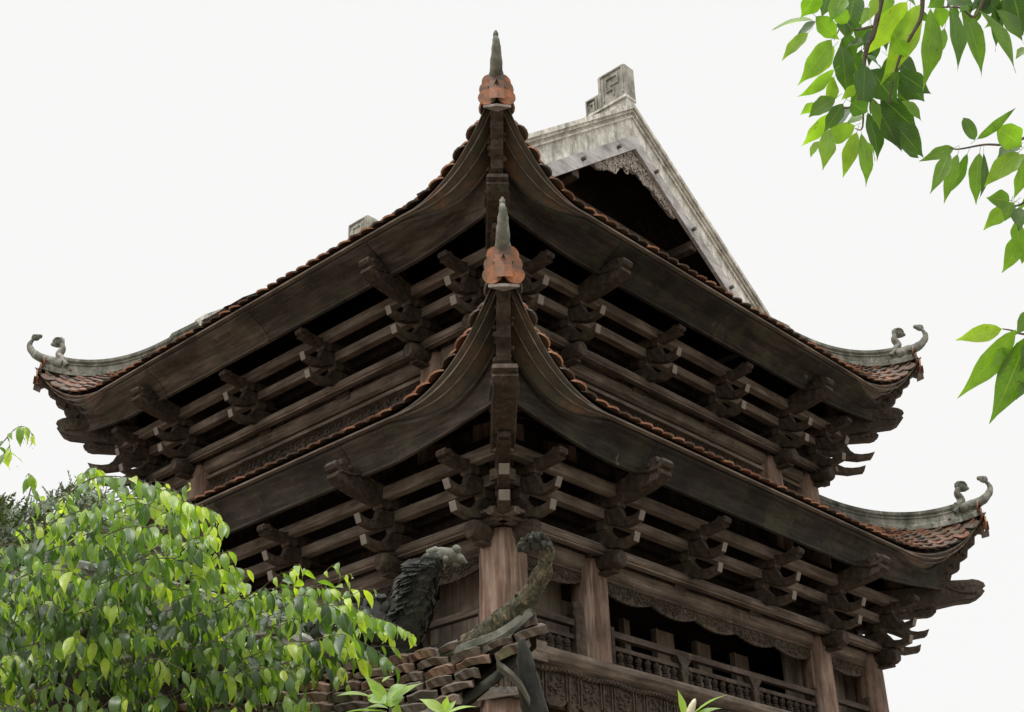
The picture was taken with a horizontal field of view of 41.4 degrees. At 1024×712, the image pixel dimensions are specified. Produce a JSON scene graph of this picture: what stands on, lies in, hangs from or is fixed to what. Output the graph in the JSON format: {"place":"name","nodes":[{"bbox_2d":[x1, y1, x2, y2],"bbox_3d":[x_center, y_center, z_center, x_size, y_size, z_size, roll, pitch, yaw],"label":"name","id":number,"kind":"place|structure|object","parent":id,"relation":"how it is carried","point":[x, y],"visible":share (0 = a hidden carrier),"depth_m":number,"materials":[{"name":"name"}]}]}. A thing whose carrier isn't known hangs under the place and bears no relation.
{"place":"outdoors","nodes":[
{"label":"outdoors","id":0,"kind":"place"},
{"bbox_2d":[0,30,992,711],"bbox_3d":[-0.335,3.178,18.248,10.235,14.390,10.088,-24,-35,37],"label":"bell tower","id":1,"kind":"structure","parent":0,"point":[596,364],"depth_m":15.87,"materials":[{"name":"brown wood"}]},
{"bbox_2d":[0,0,1023,711],"label":"sky","id":2,"kind":"structure","parent":0,"point":[164,163],"materials":[{"name":"white"}]},
{"label":"ground","id":3,"kind":"structure","parent":0,"visible":0},
{"bbox_2d":[0,469,146,687],"bbox_3d":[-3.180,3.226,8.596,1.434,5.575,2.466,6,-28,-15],"label":"conifer tree","id":4,"kind":"object","parent":3,"relation":"on","point":[7,525],"visible":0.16,"depth_m":8.87,"materials":[{"name":"green plant"}]},
{"bbox_2d":[0,425,416,711],"bbox_3d":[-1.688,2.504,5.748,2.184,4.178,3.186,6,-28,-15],"label":"fig tree","id":5,"kind":"object","parent":3,"relation":"on","point":[160,650],"visible":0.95,"depth_m":5.29,"materials":[{"name":"green plant"}]},
{"bbox_2d":[42,531,554,711],"bbox_3d":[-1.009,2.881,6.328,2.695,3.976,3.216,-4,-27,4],"label":"pavilion","id":6,"kind":"structure","parent":3,"relation":"on","point":[477,663],"depth_m":5.83,"materials":[{"name":"tile"}]},
{"bbox_2d":[337,675,420,711],"bbox_3d":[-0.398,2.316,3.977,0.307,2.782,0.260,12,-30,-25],"label":"shrub","id":7,"kind":"object","parent":3,"relation":"on","point":[380,696],"visible":1,"depth_m":4.60,"materials":[{"name":"green plant"}]},
{"bbox_2d":[420,696,474,711],"bbox_3d":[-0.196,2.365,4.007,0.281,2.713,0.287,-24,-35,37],"label":"shrub","id":8,"kind":"object","parent":3,"relation":"on","point":[436,706],"visible":1,"depth_m":4.62,"materials":[{"name":"green plant"}]},
{"bbox_2d":[677,689,724,711],"bbox_3d":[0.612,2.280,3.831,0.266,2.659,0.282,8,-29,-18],"label":"budding shrub","id":9,"kind":"object","parent":3,"relation":"on","point":[683,706],"visible":1,"depth_m":4.40,"materials":[{"name":"green plant"}]},
{"bbox_2d":[773,0,1023,423],"bbox_3d":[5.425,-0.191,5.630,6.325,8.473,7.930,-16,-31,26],"label":"overhanging tree","id":10,"kind":"object","parent":3,"relation":"on","point":[898,26],"visible":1,"depth_m":4.00,"materials":[{"name":"green plant"}]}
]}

